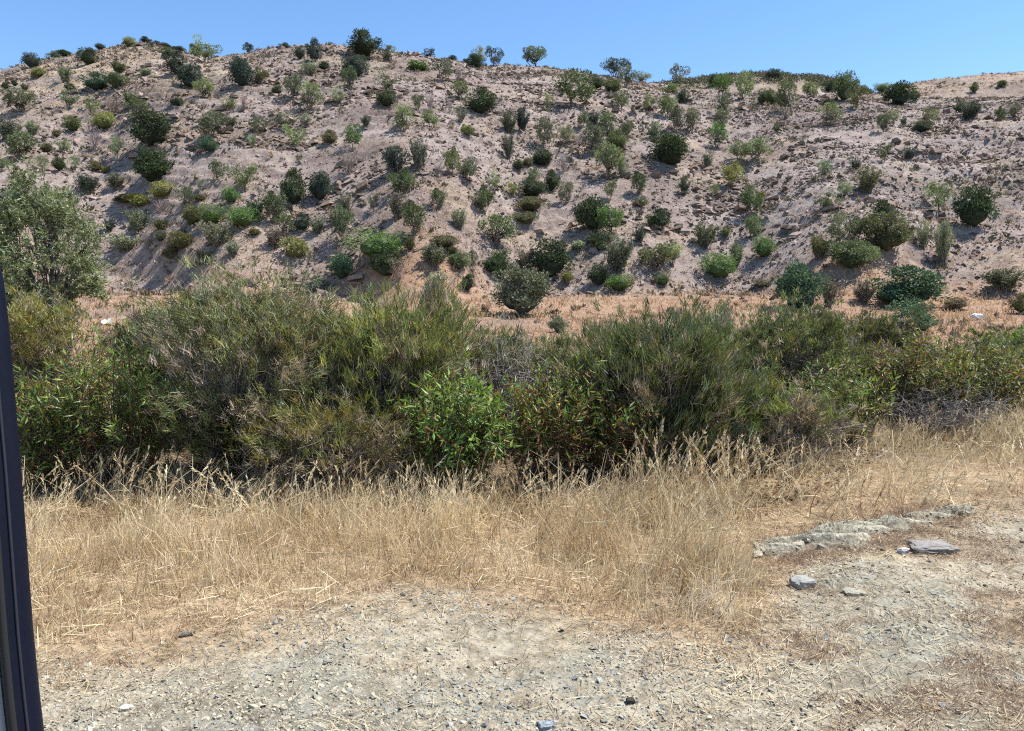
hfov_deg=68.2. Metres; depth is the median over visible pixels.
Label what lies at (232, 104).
tree
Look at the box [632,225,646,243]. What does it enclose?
scrub bush
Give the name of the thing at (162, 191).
rounded bush
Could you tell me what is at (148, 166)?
dense bush
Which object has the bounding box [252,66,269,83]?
tree
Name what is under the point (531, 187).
rounded bush
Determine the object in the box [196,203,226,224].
rounded bush
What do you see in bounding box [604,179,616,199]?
tree
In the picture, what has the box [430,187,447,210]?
tree
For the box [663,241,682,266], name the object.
tree
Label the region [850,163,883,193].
scrub bush
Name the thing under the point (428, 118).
tree
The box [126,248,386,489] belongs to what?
broom shrub
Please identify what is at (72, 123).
dense bush
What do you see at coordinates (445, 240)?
rounded bush
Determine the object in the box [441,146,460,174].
tree
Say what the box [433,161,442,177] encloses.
bare shrub
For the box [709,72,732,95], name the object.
tree
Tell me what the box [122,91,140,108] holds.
scrub bush
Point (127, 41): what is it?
bush
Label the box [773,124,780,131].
scrub bush
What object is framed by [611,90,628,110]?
tree
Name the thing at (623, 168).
tree
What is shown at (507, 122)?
scrub bush
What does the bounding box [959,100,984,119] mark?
scrub bush
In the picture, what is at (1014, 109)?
tree
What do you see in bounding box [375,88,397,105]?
dense bush
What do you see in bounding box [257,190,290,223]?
shrub
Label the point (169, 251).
bush
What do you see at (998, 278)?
scrub bush
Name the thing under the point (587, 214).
dense bush
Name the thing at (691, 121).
tree
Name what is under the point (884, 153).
tree
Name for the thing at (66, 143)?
tree
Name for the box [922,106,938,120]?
tree
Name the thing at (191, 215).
dense bush
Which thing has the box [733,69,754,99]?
tree
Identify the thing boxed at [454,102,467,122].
tree
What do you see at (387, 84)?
tree
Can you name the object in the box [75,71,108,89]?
dense bush
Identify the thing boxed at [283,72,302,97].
tree
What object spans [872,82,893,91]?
rounded bush
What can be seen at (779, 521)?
straw litter
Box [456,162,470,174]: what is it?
tree
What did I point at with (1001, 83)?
dense bush
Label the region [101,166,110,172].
bush
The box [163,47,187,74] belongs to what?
dense bush
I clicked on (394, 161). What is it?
scrub bush
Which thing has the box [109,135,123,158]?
tree
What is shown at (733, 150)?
tree
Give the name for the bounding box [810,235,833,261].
scrub bush
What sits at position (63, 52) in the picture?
dense bush
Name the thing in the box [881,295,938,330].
rounded bush
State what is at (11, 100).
tree
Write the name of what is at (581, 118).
tree
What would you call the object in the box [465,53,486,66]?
dense bush
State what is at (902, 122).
scrub bush
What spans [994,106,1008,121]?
tree
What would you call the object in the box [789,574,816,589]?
loose stone
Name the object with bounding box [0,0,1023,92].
sky
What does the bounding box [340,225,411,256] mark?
rounded bush
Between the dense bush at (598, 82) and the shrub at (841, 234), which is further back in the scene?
the dense bush at (598, 82)
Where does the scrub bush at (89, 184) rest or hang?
on the hillside
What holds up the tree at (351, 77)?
on the hillside
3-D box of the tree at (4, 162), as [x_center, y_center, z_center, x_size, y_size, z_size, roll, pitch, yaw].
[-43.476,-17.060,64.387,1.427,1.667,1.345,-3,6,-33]
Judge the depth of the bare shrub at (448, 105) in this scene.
75.34 m
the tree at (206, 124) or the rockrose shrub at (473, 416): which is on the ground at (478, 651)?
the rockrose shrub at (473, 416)
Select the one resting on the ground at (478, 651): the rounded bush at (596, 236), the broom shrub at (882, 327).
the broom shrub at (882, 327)
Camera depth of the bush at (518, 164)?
67.76 m
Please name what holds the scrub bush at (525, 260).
on the hillside
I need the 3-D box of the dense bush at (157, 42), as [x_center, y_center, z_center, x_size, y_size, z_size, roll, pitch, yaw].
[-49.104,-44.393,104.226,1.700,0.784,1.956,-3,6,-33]
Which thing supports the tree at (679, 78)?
on the hillside
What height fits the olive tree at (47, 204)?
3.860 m
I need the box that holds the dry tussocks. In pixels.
[0,42,1023,341]
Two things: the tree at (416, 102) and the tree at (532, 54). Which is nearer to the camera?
the tree at (416, 102)
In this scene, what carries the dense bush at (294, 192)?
on the hillside
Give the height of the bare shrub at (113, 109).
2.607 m
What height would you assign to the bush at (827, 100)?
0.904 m
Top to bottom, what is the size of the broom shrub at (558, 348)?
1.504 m
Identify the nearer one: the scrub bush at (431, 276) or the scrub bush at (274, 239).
the scrub bush at (431, 276)
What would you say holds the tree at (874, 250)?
on the hillside
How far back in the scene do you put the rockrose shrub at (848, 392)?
7.90 m
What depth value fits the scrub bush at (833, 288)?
46.69 m
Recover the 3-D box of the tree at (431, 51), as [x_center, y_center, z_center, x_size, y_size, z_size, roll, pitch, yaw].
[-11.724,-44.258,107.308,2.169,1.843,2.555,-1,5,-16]
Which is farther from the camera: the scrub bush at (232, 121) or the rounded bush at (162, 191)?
the scrub bush at (232, 121)
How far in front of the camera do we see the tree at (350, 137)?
65.91 m
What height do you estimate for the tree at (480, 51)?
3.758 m
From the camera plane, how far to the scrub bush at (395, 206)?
54.41 m
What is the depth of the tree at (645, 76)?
113.55 m
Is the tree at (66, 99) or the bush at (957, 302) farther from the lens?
the tree at (66, 99)
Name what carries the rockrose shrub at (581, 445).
on the ground at (478, 651)
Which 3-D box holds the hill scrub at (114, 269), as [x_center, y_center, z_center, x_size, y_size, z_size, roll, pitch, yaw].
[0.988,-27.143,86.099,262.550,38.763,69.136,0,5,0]
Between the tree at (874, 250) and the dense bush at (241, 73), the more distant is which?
the dense bush at (241, 73)
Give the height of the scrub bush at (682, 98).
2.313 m
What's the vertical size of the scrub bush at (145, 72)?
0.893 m
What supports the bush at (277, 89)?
on the hillside
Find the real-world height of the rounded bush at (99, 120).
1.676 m
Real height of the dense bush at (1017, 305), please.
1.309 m
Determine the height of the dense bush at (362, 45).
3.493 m
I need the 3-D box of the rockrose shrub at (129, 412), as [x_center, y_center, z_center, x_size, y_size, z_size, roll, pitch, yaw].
[-3.524,0.355,6.529,1.572,1.580,1.302,0,5,0]
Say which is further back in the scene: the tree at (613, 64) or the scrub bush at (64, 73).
the tree at (613, 64)
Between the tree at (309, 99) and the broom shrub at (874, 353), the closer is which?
the broom shrub at (874, 353)
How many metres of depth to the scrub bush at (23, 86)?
86.02 m
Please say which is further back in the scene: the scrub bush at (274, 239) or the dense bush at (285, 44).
the dense bush at (285, 44)
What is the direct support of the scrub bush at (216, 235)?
on the hillside
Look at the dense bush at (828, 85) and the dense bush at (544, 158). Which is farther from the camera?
the dense bush at (828, 85)
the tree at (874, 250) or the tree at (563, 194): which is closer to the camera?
the tree at (874, 250)
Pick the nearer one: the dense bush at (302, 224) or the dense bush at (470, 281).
the dense bush at (470, 281)
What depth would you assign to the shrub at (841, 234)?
53.14 m
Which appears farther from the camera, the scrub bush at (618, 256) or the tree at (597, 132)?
the tree at (597, 132)
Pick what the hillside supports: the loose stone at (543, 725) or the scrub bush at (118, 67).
the scrub bush at (118, 67)
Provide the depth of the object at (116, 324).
8.25 m
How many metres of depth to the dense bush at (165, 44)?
103.21 m
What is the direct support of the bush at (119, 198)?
on the hillside
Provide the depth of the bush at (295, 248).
54.36 m
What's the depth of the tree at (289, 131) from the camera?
67.17 m
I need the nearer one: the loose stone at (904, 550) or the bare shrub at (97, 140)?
the loose stone at (904, 550)
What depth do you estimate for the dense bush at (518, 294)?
43.38 m
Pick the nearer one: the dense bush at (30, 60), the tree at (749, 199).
the tree at (749, 199)
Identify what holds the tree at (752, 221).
on the hillside
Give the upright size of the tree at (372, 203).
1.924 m
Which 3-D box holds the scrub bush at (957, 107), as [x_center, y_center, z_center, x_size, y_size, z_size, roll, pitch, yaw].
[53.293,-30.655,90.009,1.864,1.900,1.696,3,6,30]
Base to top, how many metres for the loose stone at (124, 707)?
0.025 m
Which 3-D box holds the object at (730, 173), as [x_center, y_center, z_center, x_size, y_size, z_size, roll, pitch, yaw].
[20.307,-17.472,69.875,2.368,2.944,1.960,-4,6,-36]
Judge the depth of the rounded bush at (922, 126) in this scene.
78.63 m
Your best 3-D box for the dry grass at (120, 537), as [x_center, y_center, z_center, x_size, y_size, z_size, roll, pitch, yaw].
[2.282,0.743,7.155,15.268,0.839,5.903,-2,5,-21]
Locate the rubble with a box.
[0,41,1023,301]
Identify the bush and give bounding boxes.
[0,81,10,88]
[0,116,22,141]
[6,172,25,186]
[11,80,18,85]
[19,50,41,67]
[20,82,29,89]
[22,119,39,134]
[30,67,46,76]
[40,142,54,152]
[46,50,60,56]
[50,157,66,170]
[51,130,60,136]
[55,49,72,56]
[56,66,72,82]
[60,114,81,130]
[64,82,76,89]
[74,46,100,64]
[74,172,99,193]
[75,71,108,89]
[86,160,102,170]
[88,111,117,128]
[94,42,105,49]
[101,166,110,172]
[101,216,115,233]
[103,71,129,87]
[104,172,124,190]
[108,59,129,72]
[108,233,141,252]
[112,194,132,202]
[121,36,137,45]
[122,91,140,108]
[122,192,150,206]
[122,209,150,235]
[125,105,177,145]
[130,144,174,181]
[136,67,152,75]
[139,36,152,42]
[146,180,174,197]
[149,40,161,44]
[152,219,168,229]
[153,230,168,240]
[158,42,170,47]
[158,46,171,55]
[161,245,178,258]
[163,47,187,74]
[166,229,194,248]
[170,98,183,105]
[171,45,185,50]
[176,62,203,86]
[180,203,202,224]
[188,43,202,55]
[192,220,235,250]
[193,194,206,200]
[194,248,213,264]
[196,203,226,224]
[198,136,219,151]
[220,185,241,202]
[222,204,262,225]
[225,116,237,126]
[225,241,242,257]
[227,54,254,85]
[244,198,263,215]
[249,228,260,234]
[263,225,286,250]
[271,84,283,92]
[277,236,310,256]
[278,42,290,47]
[278,167,306,204]
[293,46,304,58]
[293,213,310,229]
[299,59,318,75]
[303,276,328,292]
[305,36,322,61]
[307,168,334,199]
[309,215,327,234]
[318,61,329,68]
[320,129,337,142]
[328,251,353,278]
[335,188,353,213]
[340,54,369,75]
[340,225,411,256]
[346,27,382,56]
[360,114,371,126]
[368,247,403,275]
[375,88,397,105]
[381,140,409,176]
[386,189,407,220]
[404,236,415,249]
[407,59,429,69]
[407,137,427,169]
[419,242,449,269]
[429,232,461,246]
[429,272,450,286]
[447,55,456,59]
[447,246,459,254]
[448,250,470,268]
[451,206,467,231]
[460,125,474,134]
[461,272,475,289]
[463,86,496,113]
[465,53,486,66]
[481,253,516,276]
[488,247,509,258]
[489,263,552,314]
[498,108,517,132]
[501,131,514,159]
[507,211,539,223]
[513,161,524,168]
[514,105,529,131]
[514,195,547,210]
[516,246,534,268]
[518,176,550,195]
[523,157,532,165]
[528,236,576,276]
[530,148,552,165]
[544,169,560,190]
[547,315,571,331]
[559,271,573,281]
[570,239,585,251]
[573,193,611,229]
[583,231,618,243]
[587,76,603,88]
[587,264,610,284]
[588,109,599,124]
[594,239,607,249]
[601,77,622,91]
[603,234,636,275]
[603,271,634,289]
[606,128,631,148]
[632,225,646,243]
[644,207,671,226]
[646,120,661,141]
[648,130,690,164]
[653,271,671,284]
[663,307,737,357]
[675,90,690,103]
[678,176,690,195]
[693,220,718,250]
[698,249,738,276]
[701,150,713,166]
[704,74,719,86]
[720,226,732,238]
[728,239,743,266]
[750,88,779,104]
[751,235,777,256]
[751,279,771,286]
[765,68,781,78]
[771,257,830,307]
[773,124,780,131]
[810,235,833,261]
[820,276,842,307]
[821,80,834,91]
[821,98,833,105]
[826,238,877,268]
[830,69,860,100]
[848,157,861,169]
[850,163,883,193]
[851,280,877,304]
[858,264,952,306]
[859,208,915,251]
[870,198,893,215]
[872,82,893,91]
[880,79,922,104]
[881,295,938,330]
[900,114,907,125]
[902,147,918,159]
[908,118,932,132]
[911,92,920,99]
[914,217,933,248]
[933,216,955,265]
[941,297,970,308]
[948,183,1002,226]
[952,100,967,112]
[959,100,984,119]
[961,324,1023,381]
[969,82,978,92]
[979,265,1023,293]
[996,80,1006,86]
[1007,292,1023,313]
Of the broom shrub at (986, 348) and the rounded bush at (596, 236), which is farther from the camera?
the rounded bush at (596, 236)
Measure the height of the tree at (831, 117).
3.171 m
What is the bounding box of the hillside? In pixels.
[0,44,1023,393]
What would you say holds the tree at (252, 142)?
on the hillside
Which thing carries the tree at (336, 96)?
on the hillside
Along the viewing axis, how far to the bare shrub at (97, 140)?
70.52 m
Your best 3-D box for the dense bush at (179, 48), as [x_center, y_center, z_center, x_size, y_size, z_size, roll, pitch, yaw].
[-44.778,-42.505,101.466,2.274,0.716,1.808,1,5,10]
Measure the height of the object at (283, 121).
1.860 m
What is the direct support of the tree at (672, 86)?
on the hillside
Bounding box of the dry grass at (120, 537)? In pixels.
[22,383,1023,656]
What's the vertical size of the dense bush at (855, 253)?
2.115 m
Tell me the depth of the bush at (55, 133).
72.19 m
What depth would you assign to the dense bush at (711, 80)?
167.21 m
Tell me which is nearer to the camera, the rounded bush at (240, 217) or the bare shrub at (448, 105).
the rounded bush at (240, 217)
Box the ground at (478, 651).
[20,401,1023,730]
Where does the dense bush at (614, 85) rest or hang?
on the hillside
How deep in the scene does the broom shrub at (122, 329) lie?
8.27 m
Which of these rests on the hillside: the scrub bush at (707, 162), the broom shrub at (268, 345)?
the scrub bush at (707, 162)
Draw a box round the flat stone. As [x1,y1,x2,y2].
[906,539,960,554]
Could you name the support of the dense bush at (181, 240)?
on the hillside
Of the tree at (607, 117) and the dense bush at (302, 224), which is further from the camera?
the tree at (607, 117)
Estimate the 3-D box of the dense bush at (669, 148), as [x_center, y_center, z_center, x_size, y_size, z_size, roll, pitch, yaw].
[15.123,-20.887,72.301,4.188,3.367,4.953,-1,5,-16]
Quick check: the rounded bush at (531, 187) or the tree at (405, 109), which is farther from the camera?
the tree at (405, 109)
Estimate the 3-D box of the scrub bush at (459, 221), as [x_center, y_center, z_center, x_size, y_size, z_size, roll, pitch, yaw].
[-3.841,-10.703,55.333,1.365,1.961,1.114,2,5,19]
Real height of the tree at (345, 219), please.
3.249 m
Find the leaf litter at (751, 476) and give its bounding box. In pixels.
[22,411,1023,524]
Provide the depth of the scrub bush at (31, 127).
71.88 m
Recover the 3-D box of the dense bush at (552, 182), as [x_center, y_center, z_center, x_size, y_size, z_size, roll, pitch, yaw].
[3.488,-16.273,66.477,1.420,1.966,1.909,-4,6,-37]
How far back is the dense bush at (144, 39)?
106.41 m
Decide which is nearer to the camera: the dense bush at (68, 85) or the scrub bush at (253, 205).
the scrub bush at (253, 205)
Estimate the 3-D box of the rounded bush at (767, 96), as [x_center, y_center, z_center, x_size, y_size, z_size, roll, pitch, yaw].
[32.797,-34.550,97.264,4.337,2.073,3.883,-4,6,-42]
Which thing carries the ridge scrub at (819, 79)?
on the hillside
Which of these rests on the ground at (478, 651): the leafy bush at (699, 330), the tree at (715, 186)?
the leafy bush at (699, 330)
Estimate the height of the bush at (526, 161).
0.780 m
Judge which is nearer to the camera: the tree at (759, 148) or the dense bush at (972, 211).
the dense bush at (972, 211)
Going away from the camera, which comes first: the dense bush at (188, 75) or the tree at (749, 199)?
the tree at (749, 199)
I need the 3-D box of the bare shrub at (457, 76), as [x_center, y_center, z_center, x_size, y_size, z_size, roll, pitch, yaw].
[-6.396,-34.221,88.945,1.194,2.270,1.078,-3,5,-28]
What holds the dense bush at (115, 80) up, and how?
on the hillside
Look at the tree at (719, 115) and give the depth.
83.92 m
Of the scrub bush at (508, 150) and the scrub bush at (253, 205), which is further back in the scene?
the scrub bush at (508, 150)
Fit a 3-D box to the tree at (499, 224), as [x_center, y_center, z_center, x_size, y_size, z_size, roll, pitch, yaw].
[-0.961,-10.017,57.060,2.909,3.069,3.364,-4,6,-36]
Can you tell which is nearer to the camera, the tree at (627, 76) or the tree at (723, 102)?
the tree at (723, 102)
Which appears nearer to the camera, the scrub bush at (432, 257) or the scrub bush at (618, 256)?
the scrub bush at (432, 257)
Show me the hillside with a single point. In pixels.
(552, 218)
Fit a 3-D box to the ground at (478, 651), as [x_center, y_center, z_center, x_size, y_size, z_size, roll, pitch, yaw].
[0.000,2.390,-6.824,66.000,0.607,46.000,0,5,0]
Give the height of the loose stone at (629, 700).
0.029 m
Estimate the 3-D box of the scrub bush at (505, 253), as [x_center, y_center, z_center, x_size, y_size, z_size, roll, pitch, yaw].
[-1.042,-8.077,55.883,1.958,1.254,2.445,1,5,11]
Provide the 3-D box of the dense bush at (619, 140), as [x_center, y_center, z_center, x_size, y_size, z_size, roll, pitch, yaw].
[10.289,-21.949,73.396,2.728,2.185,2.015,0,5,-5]
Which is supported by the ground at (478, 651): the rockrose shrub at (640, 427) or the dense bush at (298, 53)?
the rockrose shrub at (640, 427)
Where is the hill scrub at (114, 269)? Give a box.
[0,41,1023,293]
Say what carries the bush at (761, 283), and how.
on the hillside
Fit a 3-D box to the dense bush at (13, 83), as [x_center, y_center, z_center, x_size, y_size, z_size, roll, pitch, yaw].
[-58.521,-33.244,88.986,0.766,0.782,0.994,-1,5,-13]
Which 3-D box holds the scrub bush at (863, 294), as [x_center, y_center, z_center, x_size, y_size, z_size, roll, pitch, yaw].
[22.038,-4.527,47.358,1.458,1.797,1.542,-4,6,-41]
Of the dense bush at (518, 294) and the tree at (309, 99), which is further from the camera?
the tree at (309, 99)
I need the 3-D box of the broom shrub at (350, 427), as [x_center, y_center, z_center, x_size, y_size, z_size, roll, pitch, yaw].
[-1.574,0.592,6.359,1.700,1.262,1.609,0,5,0]
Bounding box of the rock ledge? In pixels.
[749,504,975,557]
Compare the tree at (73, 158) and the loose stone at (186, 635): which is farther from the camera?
the tree at (73, 158)
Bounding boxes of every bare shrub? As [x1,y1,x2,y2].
[87,124,104,151]
[102,92,124,113]
[141,233,151,251]
[150,199,168,213]
[240,93,247,105]
[334,146,361,175]
[389,257,409,282]
[425,89,436,112]
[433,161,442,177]
[447,99,453,112]
[453,67,461,80]
[557,153,569,173]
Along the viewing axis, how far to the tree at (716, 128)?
78.92 m
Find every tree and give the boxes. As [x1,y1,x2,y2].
[0,87,39,112]
[0,146,117,340]
[0,156,9,171]
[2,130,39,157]
[30,154,48,171]
[55,138,71,151]
[59,86,79,106]
[66,155,79,168]
[82,96,100,112]
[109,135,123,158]
[124,98,152,117]
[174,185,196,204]
[188,33,222,62]
[191,77,213,97]
[195,178,203,190]
[197,110,228,137]
[208,159,229,179]
[220,95,237,108]
[227,163,257,192]
[242,42,253,52]
[246,134,257,147]
[250,113,271,132]
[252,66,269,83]
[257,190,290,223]
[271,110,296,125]
[272,213,297,234]
[281,123,308,146]
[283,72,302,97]
[295,81,324,110]
[298,112,311,124]
[329,203,354,242]
[331,84,346,104]
[339,65,357,89]
[344,123,362,147]
[367,193,377,212]
[373,67,400,89]
[376,44,399,61]
[386,167,417,193]
[391,104,417,131]
[400,199,429,236]
[411,93,424,110]
[420,109,438,126]
[421,48,435,56]
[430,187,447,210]
[432,57,452,80]
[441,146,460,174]
[450,80,470,98]
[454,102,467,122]
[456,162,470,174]
[459,156,477,181]
[467,184,495,214]
[469,247,477,269]
[471,45,486,60]
[478,213,521,248]
[484,46,504,65]
[486,167,501,190]
[502,178,520,195]
[522,45,546,66]
[527,166,540,180]
[535,115,556,148]
[543,92,554,110]
[549,67,596,106]
[557,180,573,204]
[558,125,575,144]
[577,110,588,127]
[580,121,606,152]
[592,140,624,179]
[594,110,617,140]
[595,204,624,236]
[599,57,631,76]
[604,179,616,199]
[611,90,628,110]
[616,64,636,86]
[617,160,628,173]
[619,120,634,138]
[630,170,649,195]
[632,70,652,82]
[634,195,648,208]
[636,243,673,271]
[642,93,656,111]
[656,95,678,116]
[663,82,679,94]
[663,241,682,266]
[668,105,688,132]
[670,63,690,83]
[684,107,700,133]
[705,121,729,148]
[708,183,719,196]
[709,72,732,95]
[710,94,732,113]
[711,108,729,126]
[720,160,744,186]
[726,140,750,160]
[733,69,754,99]
[739,185,765,214]
[743,135,771,162]
[744,213,766,239]
[773,78,799,113]
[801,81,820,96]
[812,189,841,206]
[815,102,843,126]
[815,158,833,180]
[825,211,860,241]
[837,180,853,200]
[843,216,866,239]
[845,84,866,108]
[869,246,881,263]
[876,111,891,131]
[876,142,891,162]
[888,109,900,123]
[921,180,954,209]
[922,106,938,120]
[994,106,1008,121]
[1007,105,1021,117]
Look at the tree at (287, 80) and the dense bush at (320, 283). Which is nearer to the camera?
the dense bush at (320, 283)
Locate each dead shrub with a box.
[465,319,563,459]
[874,371,1022,440]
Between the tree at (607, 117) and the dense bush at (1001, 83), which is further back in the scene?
the dense bush at (1001, 83)
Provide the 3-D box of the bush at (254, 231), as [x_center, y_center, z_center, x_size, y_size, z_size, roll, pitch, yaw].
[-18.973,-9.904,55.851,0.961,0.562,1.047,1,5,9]
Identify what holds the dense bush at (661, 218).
on the hillside
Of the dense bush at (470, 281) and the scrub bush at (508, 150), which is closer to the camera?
the dense bush at (470, 281)
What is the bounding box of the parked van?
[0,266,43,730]
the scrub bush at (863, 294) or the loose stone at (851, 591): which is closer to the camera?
the loose stone at (851, 591)
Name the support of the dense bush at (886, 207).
on the hillside
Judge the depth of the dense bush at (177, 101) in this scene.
74.02 m
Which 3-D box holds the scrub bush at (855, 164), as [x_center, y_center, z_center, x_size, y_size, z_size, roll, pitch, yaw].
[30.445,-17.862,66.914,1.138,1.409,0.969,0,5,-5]
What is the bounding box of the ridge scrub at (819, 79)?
[650,70,873,95]
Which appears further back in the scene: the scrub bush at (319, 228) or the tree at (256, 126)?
the tree at (256, 126)
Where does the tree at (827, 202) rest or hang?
on the hillside
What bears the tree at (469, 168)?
on the hillside
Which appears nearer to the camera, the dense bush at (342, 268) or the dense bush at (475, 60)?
the dense bush at (342, 268)
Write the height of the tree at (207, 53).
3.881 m
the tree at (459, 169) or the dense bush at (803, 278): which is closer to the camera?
the dense bush at (803, 278)
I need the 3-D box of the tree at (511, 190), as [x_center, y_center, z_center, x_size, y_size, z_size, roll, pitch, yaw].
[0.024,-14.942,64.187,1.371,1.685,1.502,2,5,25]
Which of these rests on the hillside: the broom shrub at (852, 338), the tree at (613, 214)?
the tree at (613, 214)
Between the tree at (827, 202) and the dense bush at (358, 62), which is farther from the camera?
the dense bush at (358, 62)
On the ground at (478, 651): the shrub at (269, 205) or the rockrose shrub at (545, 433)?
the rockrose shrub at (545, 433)
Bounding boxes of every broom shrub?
[5,284,117,446]
[93,272,226,448]
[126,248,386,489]
[217,364,421,499]
[307,265,500,479]
[443,311,529,441]
[498,321,587,424]
[542,289,781,483]
[685,350,796,475]
[702,284,880,404]
[732,366,878,471]
[804,324,877,405]
[818,305,932,375]
[849,323,950,419]
[907,329,1023,410]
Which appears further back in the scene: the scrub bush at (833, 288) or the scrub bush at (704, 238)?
the scrub bush at (704, 238)
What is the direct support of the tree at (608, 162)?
on the hillside
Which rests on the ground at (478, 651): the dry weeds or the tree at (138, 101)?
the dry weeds
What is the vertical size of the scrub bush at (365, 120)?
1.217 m
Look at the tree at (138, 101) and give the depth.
73.63 m
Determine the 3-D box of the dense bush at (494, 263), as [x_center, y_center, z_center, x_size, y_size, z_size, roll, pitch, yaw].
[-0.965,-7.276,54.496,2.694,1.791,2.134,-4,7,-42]
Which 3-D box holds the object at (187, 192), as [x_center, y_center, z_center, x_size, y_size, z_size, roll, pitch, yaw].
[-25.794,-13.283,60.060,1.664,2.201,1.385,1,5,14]
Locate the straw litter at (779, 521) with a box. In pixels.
[27,475,1023,730]
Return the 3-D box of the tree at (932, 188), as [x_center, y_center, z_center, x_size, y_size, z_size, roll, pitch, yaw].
[34.213,-13.440,60.880,2.186,3.216,2.074,-1,5,-17]
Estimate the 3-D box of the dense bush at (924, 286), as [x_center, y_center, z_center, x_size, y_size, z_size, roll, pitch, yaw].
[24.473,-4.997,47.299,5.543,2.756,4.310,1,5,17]
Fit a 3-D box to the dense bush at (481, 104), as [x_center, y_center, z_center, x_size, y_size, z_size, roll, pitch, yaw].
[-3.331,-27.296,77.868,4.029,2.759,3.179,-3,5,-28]
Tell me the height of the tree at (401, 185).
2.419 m
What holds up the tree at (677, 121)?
on the hillside
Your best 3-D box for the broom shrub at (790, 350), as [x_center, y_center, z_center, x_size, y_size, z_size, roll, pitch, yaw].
[3.421,-0.054,9.581,2.275,1.954,1.914,0,5,0]
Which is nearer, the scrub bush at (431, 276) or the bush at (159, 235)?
the scrub bush at (431, 276)
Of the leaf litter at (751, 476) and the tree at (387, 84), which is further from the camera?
the tree at (387, 84)
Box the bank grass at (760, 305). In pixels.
[6,71,1023,390]
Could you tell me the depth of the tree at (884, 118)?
76.91 m
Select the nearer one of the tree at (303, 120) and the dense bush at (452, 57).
the tree at (303, 120)
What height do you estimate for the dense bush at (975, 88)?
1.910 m
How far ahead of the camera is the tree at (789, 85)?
89.25 m
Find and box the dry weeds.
[29,482,1023,730]
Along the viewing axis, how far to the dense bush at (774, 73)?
171.18 m
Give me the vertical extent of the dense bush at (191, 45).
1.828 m
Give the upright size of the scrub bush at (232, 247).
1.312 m
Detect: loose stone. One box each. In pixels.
[119,704,133,711]
[179,631,195,637]
[538,720,554,730]
[626,696,634,703]
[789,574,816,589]
[842,587,867,595]
[897,547,909,553]
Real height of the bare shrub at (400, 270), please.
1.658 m
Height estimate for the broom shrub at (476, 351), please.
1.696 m
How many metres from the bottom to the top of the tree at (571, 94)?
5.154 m
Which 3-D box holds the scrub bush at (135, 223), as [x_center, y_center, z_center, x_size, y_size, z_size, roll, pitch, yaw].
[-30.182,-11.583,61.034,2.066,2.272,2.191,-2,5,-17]
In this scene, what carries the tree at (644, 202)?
on the hillside
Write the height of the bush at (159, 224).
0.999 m
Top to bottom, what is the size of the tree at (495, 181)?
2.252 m
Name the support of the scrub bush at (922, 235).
on the hillside
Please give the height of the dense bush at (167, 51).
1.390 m
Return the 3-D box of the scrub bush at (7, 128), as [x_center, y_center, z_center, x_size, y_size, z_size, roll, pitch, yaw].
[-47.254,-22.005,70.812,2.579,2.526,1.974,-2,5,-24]
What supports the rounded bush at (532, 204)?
on the hillside
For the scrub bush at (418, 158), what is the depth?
60.50 m
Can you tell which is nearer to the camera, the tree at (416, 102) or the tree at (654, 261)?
the tree at (654, 261)
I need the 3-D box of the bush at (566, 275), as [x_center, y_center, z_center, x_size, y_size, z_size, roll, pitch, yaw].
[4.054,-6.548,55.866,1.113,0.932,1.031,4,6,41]
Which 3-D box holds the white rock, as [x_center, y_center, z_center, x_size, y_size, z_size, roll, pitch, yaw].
[25.917,-2.660,42.112,0.726,0.479,0.507,0,5,0]
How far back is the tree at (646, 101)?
86.45 m
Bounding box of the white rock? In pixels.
[970,313,984,320]
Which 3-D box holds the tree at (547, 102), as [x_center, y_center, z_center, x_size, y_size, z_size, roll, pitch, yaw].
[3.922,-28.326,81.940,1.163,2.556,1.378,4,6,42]
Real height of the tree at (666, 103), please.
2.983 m
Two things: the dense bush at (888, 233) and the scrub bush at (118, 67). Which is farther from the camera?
the scrub bush at (118, 67)
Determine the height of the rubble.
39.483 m
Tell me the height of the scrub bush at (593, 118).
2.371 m
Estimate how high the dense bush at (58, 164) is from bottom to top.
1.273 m
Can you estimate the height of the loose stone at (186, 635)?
0.019 m
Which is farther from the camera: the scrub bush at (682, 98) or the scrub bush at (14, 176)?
the scrub bush at (682, 98)
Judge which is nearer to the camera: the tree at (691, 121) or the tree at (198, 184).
the tree at (198, 184)
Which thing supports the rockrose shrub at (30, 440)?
on the ground at (478, 651)
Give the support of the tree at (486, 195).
on the hillside
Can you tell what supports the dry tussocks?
on the hillside
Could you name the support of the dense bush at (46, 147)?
on the hillside
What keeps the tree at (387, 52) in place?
on the hillside
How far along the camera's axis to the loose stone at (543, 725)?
2.93 m
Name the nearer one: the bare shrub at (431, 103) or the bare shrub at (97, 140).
the bare shrub at (97, 140)
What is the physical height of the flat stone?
0.064 m
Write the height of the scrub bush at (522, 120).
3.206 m
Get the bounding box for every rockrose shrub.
[13,315,195,496]
[15,379,115,498]
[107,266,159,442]
[172,380,253,490]
[387,346,521,502]
[486,348,635,495]
[556,352,617,463]
[582,383,674,488]
[775,346,931,449]
[859,329,983,429]
[939,340,1023,425]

